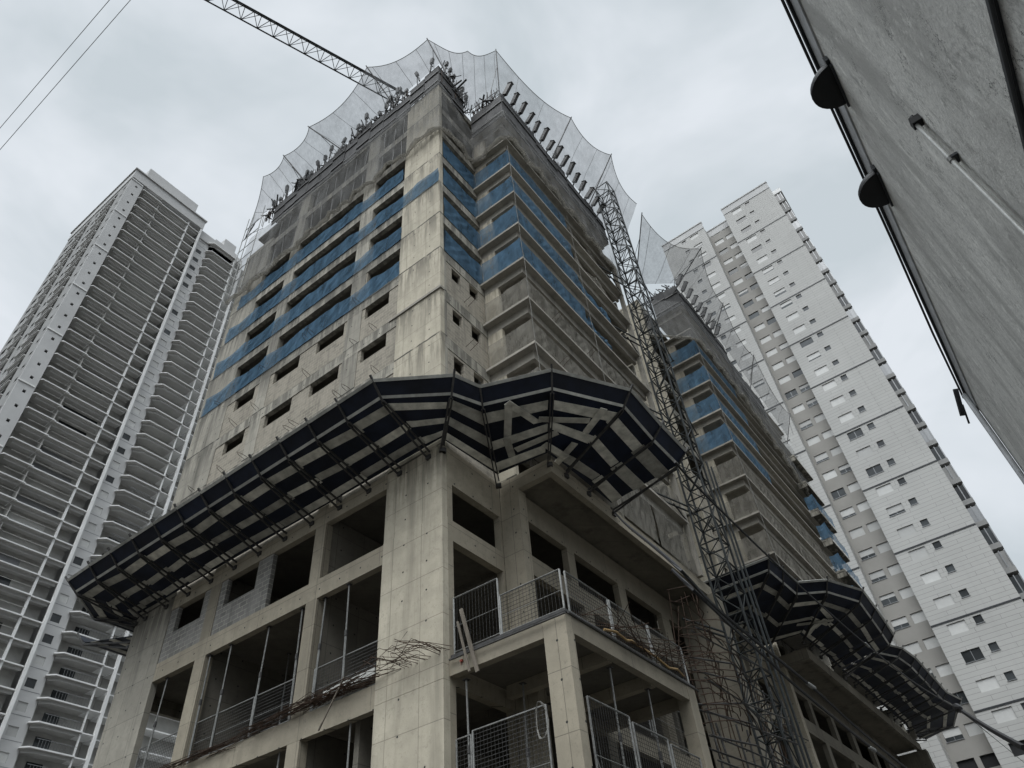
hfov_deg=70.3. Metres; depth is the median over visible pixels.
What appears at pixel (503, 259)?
balcony screen
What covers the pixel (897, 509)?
window
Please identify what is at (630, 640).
hose
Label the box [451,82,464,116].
roof formwork
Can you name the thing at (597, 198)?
waler stub
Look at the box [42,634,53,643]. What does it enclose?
window
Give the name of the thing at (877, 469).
window
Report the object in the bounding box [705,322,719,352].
roof formwork
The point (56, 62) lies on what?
cable
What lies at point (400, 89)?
formwork prop
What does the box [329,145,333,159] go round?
formwork prop
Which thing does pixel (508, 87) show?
waler stub
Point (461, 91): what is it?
formwork prop
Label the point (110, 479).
window
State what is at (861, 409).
window
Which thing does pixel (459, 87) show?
loose timber
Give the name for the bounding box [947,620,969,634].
window
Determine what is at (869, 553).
window
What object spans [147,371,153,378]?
window
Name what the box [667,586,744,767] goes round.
rebar bundle
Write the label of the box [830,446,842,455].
window
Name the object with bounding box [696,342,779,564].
hanging rope
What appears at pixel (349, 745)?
steel prop
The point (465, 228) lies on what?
blue screen
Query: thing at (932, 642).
window
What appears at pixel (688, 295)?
waler stub
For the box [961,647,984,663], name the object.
window
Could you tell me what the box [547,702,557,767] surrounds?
steel prop
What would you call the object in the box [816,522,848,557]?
balcony screen
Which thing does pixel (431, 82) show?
roof formwork
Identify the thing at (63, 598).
window
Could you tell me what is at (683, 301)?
roof formwork
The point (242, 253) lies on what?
tube scaffold
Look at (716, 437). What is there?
balcony screen
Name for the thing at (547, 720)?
rope coil
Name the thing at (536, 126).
waler stub
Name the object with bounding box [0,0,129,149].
cable
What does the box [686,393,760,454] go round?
balcony screen
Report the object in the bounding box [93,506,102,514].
window
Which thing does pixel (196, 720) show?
steel prop
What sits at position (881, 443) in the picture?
window
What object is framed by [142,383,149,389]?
window
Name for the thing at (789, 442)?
window
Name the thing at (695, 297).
waler stub
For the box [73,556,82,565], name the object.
window
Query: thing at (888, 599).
window
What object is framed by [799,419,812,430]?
window
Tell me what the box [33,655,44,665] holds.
window
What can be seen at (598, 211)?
waler stub
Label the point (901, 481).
window
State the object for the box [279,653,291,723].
steel prop
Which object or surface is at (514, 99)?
waler stub
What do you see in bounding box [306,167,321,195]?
roof formwork
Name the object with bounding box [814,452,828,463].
window
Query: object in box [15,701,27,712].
window
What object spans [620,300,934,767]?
unfinished tower
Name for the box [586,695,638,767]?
fence
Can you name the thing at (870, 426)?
window
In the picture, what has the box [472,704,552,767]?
fence
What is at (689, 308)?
roof formwork
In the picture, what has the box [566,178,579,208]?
roof formwork
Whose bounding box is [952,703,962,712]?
splice box
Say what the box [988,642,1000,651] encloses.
window
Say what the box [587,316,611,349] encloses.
balcony screen
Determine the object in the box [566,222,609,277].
balcony screen
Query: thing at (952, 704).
cable
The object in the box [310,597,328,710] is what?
steel prop
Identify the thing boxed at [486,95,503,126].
roof formwork
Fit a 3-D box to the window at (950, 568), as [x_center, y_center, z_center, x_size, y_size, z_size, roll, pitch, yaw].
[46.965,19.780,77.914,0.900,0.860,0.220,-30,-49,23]
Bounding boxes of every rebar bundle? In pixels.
[159,717,279,767]
[238,668,400,735]
[355,631,449,677]
[572,596,713,673]
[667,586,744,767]
[680,619,764,746]
[750,673,788,767]
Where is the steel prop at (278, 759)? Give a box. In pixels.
[277,751,282,767]
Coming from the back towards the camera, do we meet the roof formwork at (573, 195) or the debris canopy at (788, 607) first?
the roof formwork at (573, 195)
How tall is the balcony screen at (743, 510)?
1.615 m
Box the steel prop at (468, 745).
[462,678,470,767]
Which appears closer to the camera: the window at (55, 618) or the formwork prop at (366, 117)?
the formwork prop at (366, 117)
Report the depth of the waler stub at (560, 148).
49.48 m
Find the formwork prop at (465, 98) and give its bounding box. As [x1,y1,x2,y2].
[464,94,467,105]
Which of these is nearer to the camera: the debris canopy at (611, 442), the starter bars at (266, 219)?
the debris canopy at (611, 442)
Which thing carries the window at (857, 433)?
in the apartment tower at (932, 566)
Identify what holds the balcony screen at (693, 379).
on the unfinished tower at (831, 743)
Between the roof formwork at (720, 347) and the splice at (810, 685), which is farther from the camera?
the roof formwork at (720, 347)
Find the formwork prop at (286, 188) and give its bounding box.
[285,184,288,198]
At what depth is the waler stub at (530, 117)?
47.56 m
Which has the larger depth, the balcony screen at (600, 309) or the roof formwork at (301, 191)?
the roof formwork at (301, 191)
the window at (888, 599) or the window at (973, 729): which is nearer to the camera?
the window at (973, 729)
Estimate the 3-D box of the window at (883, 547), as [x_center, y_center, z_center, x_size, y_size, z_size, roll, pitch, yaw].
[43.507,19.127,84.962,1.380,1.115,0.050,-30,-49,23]
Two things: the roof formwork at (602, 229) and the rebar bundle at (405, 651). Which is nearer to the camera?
the rebar bundle at (405, 651)
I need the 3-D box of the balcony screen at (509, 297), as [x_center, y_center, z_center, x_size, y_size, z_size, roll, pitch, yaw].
[3.300,-0.666,36.267,2.417,1.509,11.875,-30,-49,23]
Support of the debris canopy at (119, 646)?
attached to the unfinished tower at (416, 546)
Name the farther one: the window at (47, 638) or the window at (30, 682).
the window at (47, 638)
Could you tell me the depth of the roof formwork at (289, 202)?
50.98 m
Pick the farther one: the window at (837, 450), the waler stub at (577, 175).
the window at (837, 450)
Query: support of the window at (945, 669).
in the apartment tower at (932, 566)
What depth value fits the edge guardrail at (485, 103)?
46.93 m
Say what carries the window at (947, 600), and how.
in the apartment tower at (932, 566)
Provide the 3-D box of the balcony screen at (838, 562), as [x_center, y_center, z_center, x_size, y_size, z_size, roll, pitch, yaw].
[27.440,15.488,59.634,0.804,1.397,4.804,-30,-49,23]
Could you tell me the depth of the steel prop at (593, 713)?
21.32 m
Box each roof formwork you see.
[271,199,286,225]
[283,190,296,214]
[294,173,311,205]
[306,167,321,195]
[318,157,333,185]
[330,144,346,174]
[343,135,358,165]
[356,120,371,152]
[369,115,384,142]
[382,105,397,131]
[396,95,410,120]
[409,80,424,106]
[424,65,438,94]
[439,67,451,97]
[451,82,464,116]
[471,107,487,137]
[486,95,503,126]
[500,94,515,129]
[512,108,527,143]
[523,121,538,157]
[535,138,549,170]
[546,153,559,183]
[554,160,569,195]
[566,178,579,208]
[576,190,589,219]
[583,198,598,231]
[594,212,608,242]
[650,292,668,318]
[663,285,681,311]
[677,289,688,312]
[681,293,695,321]
[688,301,701,329]
[694,309,708,337]
[701,319,713,344]
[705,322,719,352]
[713,334,725,359]
[718,340,731,367]
[729,360,742,386]
[734,366,747,393]
[742,378,753,400]
[746,382,758,407]
[752,391,763,413]
[756,395,768,419]
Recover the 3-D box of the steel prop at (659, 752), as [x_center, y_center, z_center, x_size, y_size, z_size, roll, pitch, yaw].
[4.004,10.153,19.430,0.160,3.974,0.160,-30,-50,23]
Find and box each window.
[0,751,8,762]
[5,725,17,736]
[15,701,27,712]
[24,677,36,688]
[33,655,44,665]
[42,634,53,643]
[50,613,60,623]
[58,593,68,602]
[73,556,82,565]
[80,539,89,547]
[87,522,95,530]
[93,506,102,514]
[99,490,108,498]
[105,475,113,482]
[111,461,119,468]
[117,446,124,454]
[122,433,130,440]
[127,420,135,427]
[132,407,140,414]
[137,395,144,402]
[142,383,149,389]
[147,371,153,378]
[759,394,770,401]
[767,409,777,416]
[783,440,791,446]
[785,389,797,399]
[792,404,804,413]
[799,383,809,392]
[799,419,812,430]
[806,398,817,407]
[806,435,819,445]
[814,365,828,375]
[814,413,825,422]
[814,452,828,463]
[822,380,836,390]
[822,429,833,438]
[823,470,836,480]
[830,395,845,406]
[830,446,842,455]
[831,488,846,499]
[838,411,853,422]
[839,463,851,474]
[840,374,847,380]
[840,507,855,519]
[847,428,863,440]
[848,482,860,492]
[849,390,856,396]
[849,527,864,538]
[856,446,872,457]
[857,406,865,412]
[857,501,870,511]
[859,548,875,560]
[866,464,883,476]
[867,423,875,429]
[867,521,880,531]
[869,569,886,582]
[876,483,893,495]
[877,440,885,447]
[877,541,890,553]
[879,592,897,606]
[886,503,905,516]
[887,458,894,465]
[887,563,902,575]
[891,617,909,630]
[897,478,906,485]
[897,524,916,537]
[899,586,914,598]
[903,642,921,654]
[908,498,917,505]
[908,546,928,560]
[911,611,926,623]
[920,519,929,526]
[921,570,941,583]
[923,636,939,649]
[932,541,942,549]
[933,594,955,608]
[936,663,953,676]
[942,726,964,743]
[945,564,956,572]
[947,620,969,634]
[953,691,968,704]
[958,589,969,597]
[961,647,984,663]
[964,722,983,735]
[973,614,984,624]
[976,676,999,692]
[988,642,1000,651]
[992,707,1017,723]
[1004,671,1016,681]
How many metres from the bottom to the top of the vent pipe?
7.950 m
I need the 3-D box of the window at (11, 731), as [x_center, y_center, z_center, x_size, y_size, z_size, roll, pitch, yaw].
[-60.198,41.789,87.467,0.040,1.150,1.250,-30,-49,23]
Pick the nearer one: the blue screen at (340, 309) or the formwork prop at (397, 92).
the blue screen at (340, 309)
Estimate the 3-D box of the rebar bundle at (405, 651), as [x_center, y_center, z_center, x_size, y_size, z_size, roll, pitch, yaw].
[-3.089,7.487,20.071,2.863,0.696,1.059,-30,-49,23]
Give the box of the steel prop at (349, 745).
[346,722,351,767]
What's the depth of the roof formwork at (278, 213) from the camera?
51.34 m
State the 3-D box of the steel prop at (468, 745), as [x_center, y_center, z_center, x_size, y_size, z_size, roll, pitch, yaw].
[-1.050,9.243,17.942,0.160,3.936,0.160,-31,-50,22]
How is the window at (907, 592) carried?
in the apartment tower at (932, 566)
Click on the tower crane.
(301, 37)
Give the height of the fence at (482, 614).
1.774 m
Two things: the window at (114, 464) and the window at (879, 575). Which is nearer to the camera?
the window at (879, 575)
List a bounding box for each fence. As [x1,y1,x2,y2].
[135,731,177,767]
[190,696,254,760]
[250,678,295,735]
[309,640,377,711]
[453,578,500,653]
[455,734,472,767]
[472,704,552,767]
[499,568,564,633]
[563,570,613,636]
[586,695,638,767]
[608,599,653,661]
[631,721,673,767]
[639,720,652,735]
[647,625,689,682]
[651,711,688,750]
[669,743,702,767]
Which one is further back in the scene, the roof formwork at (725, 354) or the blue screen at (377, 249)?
the roof formwork at (725, 354)
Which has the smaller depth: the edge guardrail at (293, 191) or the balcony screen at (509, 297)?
the balcony screen at (509, 297)
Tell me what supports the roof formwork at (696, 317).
on the unfinished tower at (831, 743)
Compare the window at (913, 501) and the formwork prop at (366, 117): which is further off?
the window at (913, 501)
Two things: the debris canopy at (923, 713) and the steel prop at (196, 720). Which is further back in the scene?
the debris canopy at (923, 713)
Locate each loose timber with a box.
[261,96,402,221]
[441,60,496,114]
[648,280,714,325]
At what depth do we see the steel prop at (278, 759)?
21.75 m
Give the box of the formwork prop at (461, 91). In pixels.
[460,86,463,99]
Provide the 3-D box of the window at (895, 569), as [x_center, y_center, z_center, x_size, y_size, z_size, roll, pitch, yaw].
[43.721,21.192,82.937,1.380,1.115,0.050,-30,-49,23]
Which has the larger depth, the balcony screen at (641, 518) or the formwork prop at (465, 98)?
the formwork prop at (465, 98)
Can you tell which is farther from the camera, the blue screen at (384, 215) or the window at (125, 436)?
the window at (125, 436)
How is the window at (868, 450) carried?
in the apartment tower at (932, 566)
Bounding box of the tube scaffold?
[222,207,264,301]
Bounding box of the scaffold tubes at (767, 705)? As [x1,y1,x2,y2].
[741,646,808,767]
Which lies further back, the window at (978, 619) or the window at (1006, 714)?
the window at (978, 619)
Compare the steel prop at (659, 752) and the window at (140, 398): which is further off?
the window at (140, 398)
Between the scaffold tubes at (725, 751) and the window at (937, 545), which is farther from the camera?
the window at (937, 545)
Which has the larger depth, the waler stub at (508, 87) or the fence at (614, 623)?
the waler stub at (508, 87)
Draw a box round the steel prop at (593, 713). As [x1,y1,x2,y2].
[591,712,602,767]
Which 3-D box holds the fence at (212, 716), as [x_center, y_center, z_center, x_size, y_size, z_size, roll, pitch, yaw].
[-9.681,11.563,24.184,3.154,1.424,0.057,-30,-49,23]
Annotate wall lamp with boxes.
[810,56,849,108]
[858,165,892,207]
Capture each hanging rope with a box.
[507,146,540,370]
[567,217,604,378]
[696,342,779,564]
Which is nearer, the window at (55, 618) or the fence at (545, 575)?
the fence at (545, 575)
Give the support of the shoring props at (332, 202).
on the unfinished tower at (416, 546)
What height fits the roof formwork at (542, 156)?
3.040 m
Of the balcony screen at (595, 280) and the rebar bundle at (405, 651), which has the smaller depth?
the rebar bundle at (405, 651)
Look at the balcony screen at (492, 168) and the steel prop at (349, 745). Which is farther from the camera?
the balcony screen at (492, 168)
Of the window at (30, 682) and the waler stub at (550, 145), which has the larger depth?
the window at (30, 682)
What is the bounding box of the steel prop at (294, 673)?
[288,607,304,720]
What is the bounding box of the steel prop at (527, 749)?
[519,682,529,767]
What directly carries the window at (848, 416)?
in the apartment tower at (932, 566)
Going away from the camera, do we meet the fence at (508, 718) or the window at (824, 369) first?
the fence at (508, 718)
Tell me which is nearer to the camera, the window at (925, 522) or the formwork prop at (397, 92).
the formwork prop at (397, 92)
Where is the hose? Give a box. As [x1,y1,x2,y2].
[603,628,683,676]
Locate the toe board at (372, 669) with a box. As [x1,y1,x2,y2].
[323,667,375,699]
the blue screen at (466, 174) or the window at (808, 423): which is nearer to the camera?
the blue screen at (466, 174)
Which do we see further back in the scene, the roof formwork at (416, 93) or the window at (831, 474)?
the window at (831, 474)
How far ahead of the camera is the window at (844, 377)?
98.23 m
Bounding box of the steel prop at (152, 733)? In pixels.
[142,677,170,767]
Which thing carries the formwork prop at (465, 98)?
attached to the starter bars
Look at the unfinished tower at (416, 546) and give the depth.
28.01 m
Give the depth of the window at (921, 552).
80.70 m
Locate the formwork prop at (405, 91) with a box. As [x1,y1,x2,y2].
[404,88,408,99]
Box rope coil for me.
[535,701,548,738]
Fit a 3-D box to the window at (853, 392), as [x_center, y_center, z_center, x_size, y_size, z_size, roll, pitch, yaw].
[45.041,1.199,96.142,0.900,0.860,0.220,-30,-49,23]
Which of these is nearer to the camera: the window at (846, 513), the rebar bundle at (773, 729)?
the rebar bundle at (773, 729)
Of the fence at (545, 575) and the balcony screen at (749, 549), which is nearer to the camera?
the fence at (545, 575)
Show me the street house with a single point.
(950, 73)
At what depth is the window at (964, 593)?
75.97 m
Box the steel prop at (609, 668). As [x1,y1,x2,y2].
[606,666,625,767]
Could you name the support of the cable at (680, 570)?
attached to the unfinished tower at (416, 546)
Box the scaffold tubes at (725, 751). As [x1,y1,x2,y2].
[705,708,797,767]
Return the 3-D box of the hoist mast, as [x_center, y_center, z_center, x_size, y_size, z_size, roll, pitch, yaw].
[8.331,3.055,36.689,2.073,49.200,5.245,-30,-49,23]
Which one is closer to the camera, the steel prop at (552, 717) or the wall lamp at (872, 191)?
the wall lamp at (872, 191)
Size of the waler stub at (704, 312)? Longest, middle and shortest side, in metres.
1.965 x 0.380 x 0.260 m
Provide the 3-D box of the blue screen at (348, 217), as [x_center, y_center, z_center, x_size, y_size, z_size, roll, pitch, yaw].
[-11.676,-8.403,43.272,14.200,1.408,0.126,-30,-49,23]
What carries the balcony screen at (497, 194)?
on the unfinished tower at (416, 546)
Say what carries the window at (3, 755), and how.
in the apartment tower at (109, 351)
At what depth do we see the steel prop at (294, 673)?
23.54 m
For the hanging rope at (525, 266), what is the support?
hanging from the unfinished tower at (416, 546)
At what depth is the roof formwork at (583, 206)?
49.80 m
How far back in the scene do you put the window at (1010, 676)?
69.86 m
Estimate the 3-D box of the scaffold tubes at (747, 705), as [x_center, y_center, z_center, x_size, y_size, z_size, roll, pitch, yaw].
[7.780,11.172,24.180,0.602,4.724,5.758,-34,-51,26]
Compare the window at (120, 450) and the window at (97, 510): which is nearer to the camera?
the window at (97, 510)
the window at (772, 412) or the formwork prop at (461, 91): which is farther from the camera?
the window at (772, 412)
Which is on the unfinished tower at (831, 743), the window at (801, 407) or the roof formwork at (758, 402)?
the roof formwork at (758, 402)
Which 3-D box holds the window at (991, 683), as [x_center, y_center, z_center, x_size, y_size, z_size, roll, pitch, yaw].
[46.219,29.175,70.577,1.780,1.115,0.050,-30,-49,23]
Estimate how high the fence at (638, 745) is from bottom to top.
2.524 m
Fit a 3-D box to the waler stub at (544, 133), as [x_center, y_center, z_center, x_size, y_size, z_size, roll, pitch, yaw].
[1.964,-16.217,48.468,0.380,2.132,0.260,0,-31,48]
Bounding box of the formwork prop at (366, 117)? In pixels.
[364,113,368,127]
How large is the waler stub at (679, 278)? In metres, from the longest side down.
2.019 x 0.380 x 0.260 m
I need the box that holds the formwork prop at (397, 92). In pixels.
[395,87,398,105]
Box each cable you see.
[0,0,109,127]
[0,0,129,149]
[610,507,906,767]
[670,568,897,767]
[674,461,951,705]
[909,669,1021,760]
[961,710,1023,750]
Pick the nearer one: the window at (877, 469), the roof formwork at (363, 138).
the roof formwork at (363, 138)
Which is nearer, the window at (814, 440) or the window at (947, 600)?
the window at (947, 600)
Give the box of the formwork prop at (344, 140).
[340,137,346,148]
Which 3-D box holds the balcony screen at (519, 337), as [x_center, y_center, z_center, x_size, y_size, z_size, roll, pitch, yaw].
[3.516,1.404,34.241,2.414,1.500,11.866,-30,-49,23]
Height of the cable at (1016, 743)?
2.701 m
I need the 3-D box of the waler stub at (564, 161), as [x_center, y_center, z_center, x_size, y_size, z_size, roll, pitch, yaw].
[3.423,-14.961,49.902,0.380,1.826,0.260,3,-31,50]
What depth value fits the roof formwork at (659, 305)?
61.11 m
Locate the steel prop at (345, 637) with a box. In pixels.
[340,583,352,698]
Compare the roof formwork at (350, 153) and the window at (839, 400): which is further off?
the window at (839, 400)
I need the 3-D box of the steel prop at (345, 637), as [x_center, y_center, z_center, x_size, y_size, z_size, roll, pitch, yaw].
[-5.193,7.963,22.678,0.160,3.785,0.160,-31,-49,23]
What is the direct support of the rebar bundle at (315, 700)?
on the unfinished tower at (416, 546)
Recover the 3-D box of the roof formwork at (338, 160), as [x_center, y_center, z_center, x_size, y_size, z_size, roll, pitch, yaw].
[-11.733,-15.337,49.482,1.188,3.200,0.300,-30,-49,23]
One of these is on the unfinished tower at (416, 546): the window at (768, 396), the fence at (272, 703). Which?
the fence at (272, 703)
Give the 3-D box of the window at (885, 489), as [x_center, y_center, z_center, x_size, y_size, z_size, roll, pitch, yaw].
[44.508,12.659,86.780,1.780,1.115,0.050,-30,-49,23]
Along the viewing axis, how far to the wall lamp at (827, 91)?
9.51 m
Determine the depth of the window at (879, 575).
83.72 m
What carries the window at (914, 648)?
in the apartment tower at (932, 566)
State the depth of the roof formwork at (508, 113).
44.98 m
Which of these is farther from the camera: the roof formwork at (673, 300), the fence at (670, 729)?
the roof formwork at (673, 300)
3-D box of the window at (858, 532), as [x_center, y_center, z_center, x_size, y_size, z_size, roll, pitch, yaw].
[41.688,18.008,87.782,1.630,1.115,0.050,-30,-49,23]
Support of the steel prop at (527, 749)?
on the unfinished tower at (416, 546)
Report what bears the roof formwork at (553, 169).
on the unfinished tower at (416, 546)
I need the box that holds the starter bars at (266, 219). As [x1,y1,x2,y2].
[261,91,407,225]
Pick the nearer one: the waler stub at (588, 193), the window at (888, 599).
the waler stub at (588, 193)
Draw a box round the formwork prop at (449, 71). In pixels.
[448,67,451,78]
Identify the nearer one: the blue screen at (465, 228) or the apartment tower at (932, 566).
the blue screen at (465, 228)
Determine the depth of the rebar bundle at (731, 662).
23.62 m
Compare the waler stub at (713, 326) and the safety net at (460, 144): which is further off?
the waler stub at (713, 326)
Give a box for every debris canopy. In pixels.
[65,369,455,632]
[77,633,131,656]
[440,364,688,516]
[704,553,894,678]
[842,644,962,740]
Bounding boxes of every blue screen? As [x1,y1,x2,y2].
[200,261,398,417]
[212,226,401,379]
[224,168,438,343]
[237,170,403,309]
[443,142,475,188]
[443,167,477,216]
[443,197,479,248]
[444,229,482,283]
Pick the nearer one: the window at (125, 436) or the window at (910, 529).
the window at (910, 529)
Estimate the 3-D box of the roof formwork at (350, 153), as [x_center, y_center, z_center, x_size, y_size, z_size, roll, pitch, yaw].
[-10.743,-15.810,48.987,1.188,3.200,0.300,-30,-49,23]
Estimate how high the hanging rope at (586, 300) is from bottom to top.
18.701 m
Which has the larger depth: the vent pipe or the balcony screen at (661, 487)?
the balcony screen at (661, 487)
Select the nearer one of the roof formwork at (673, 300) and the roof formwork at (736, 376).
the roof formwork at (673, 300)
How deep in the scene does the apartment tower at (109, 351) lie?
116.06 m
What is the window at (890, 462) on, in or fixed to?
in the apartment tower at (932, 566)
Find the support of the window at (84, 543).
in the apartment tower at (109, 351)
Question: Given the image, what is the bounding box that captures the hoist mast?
[595,181,812,767]
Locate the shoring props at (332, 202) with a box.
[272,140,401,260]
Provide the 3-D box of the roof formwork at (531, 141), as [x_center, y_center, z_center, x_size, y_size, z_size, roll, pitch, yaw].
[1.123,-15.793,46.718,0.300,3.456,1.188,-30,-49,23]
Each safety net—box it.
[225,38,636,304]
[628,212,828,520]
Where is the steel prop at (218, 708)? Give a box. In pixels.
[208,644,234,754]
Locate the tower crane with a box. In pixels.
[204,0,418,104]
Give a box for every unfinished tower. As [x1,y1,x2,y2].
[92,84,773,767]
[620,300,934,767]
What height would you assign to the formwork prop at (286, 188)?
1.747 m
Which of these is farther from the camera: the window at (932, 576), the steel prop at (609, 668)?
the window at (932, 576)
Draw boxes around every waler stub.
[502,81,513,96]
[510,92,519,106]
[517,101,527,115]
[524,112,535,124]
[532,120,540,133]
[539,127,549,143]
[546,140,555,152]
[553,145,563,161]
[560,155,569,167]
[566,161,575,177]
[572,172,580,185]
[578,180,586,193]
[585,187,594,199]
[590,196,599,206]
[597,203,605,215]
[675,274,683,286]
[680,281,687,292]
[686,288,692,298]
[691,295,698,305]
[700,307,707,318]
[710,320,715,330]
[715,326,720,335]
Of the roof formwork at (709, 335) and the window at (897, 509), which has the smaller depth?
the roof formwork at (709, 335)
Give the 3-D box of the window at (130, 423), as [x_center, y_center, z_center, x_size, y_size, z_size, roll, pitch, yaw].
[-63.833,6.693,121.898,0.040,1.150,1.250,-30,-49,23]
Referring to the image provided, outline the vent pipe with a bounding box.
[908,113,1023,235]
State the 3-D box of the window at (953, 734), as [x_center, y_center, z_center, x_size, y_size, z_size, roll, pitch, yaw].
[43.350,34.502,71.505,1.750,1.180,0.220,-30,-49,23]
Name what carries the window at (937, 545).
in the apartment tower at (932, 566)
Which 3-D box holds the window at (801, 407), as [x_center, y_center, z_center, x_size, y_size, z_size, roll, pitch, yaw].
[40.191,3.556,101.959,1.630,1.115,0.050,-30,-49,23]
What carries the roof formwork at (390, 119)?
on the unfinished tower at (416, 546)
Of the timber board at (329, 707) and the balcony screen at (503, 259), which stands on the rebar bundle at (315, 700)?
the timber board at (329, 707)
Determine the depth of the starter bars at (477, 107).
46.82 m
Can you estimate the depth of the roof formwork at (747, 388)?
66.58 m
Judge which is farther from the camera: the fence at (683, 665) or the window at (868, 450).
the window at (868, 450)
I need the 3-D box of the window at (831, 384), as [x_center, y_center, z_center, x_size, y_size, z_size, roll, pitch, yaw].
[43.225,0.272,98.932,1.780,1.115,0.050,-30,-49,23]
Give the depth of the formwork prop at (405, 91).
48.27 m
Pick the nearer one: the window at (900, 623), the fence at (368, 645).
the fence at (368, 645)
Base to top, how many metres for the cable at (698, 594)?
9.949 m
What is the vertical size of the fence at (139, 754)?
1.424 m
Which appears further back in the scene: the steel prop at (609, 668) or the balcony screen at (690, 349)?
the balcony screen at (690, 349)
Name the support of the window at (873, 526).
in the apartment tower at (932, 566)
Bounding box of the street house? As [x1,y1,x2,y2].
[781,0,1023,483]
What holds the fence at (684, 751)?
on the unfinished tower at (416, 546)
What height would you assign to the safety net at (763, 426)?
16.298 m
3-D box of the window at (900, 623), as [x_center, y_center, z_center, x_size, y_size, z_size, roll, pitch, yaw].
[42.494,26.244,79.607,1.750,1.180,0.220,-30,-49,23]
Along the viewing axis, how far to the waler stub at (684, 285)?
62.43 m
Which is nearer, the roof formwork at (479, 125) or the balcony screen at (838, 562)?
the roof formwork at (479, 125)
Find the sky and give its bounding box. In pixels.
[0,0,1023,578]
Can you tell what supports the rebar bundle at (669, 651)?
attached to the unfinished tower at (416, 546)
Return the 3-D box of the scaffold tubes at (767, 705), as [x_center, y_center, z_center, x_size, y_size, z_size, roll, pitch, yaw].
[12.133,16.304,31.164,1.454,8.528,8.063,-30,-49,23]
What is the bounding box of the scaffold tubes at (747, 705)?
[684,630,791,767]
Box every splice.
[806,682,815,689]
[868,746,876,752]
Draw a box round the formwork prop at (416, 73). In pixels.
[414,71,419,84]
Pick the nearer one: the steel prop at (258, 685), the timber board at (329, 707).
the timber board at (329, 707)
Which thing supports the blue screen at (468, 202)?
attached to the unfinished tower at (416, 546)
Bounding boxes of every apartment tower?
[0,167,242,767]
[662,181,1023,767]
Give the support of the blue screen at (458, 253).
attached to the unfinished tower at (416, 546)
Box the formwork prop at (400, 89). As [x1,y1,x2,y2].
[397,86,401,104]
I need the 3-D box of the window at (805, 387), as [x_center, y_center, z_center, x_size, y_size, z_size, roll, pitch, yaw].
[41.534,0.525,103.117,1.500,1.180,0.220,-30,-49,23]
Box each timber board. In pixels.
[318,677,344,730]
[456,608,478,672]
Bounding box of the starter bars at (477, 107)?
[472,90,495,115]
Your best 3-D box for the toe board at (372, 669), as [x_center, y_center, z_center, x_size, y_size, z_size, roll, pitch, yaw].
[-4.809,8.824,21.410,2.156,0.290,0.040,-30,-49,23]
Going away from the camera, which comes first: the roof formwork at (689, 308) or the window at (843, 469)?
the roof formwork at (689, 308)
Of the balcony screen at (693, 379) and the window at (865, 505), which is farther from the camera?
the window at (865, 505)
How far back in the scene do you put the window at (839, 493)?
91.83 m
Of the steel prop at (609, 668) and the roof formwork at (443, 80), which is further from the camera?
the roof formwork at (443, 80)
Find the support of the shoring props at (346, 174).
on the unfinished tower at (416, 546)
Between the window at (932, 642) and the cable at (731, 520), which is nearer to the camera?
the cable at (731, 520)
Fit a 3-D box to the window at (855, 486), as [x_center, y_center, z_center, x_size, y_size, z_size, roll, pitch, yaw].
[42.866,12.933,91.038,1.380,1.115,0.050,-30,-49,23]
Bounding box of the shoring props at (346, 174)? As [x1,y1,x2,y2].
[279,118,404,234]
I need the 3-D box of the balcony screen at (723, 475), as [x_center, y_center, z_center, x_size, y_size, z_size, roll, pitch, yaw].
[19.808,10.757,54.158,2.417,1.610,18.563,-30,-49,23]
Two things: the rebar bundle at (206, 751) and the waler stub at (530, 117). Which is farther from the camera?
the waler stub at (530, 117)
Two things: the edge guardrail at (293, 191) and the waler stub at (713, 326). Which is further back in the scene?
the waler stub at (713, 326)
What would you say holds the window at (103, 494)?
in the apartment tower at (109, 351)
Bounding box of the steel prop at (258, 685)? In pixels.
[248,626,272,736]
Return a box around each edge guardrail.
[262,79,424,226]
[469,88,550,157]
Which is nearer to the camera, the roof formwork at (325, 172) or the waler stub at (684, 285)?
the roof formwork at (325, 172)
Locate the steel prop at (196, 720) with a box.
[186,654,213,762]
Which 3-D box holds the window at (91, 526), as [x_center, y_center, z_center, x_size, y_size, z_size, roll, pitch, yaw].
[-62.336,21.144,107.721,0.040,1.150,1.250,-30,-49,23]
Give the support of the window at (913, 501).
in the apartment tower at (932, 566)
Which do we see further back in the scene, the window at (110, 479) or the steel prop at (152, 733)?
the window at (110, 479)
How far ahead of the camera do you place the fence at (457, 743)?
18.16 m
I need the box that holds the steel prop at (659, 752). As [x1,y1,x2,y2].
[644,688,663,767]
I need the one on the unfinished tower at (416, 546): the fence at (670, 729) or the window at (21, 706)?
the fence at (670, 729)
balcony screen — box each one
[475,150,566,228]
[477,176,572,256]
[479,205,579,288]
[482,237,588,324]
[485,278,653,413]
[488,319,589,377]
[528,367,682,516]
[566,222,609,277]
[574,254,608,297]
[579,281,610,322]
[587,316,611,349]
[617,490,659,543]
[651,502,697,574]
[668,340,736,396]
[676,365,748,425]
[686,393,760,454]
[695,423,771,483]
[706,456,834,570]
[719,491,833,580]
[730,530,812,580]
[804,494,835,528]
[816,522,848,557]
[829,553,861,586]
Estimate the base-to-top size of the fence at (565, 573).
1.274 m
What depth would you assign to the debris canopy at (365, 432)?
26.97 m
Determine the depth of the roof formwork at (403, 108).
46.68 m

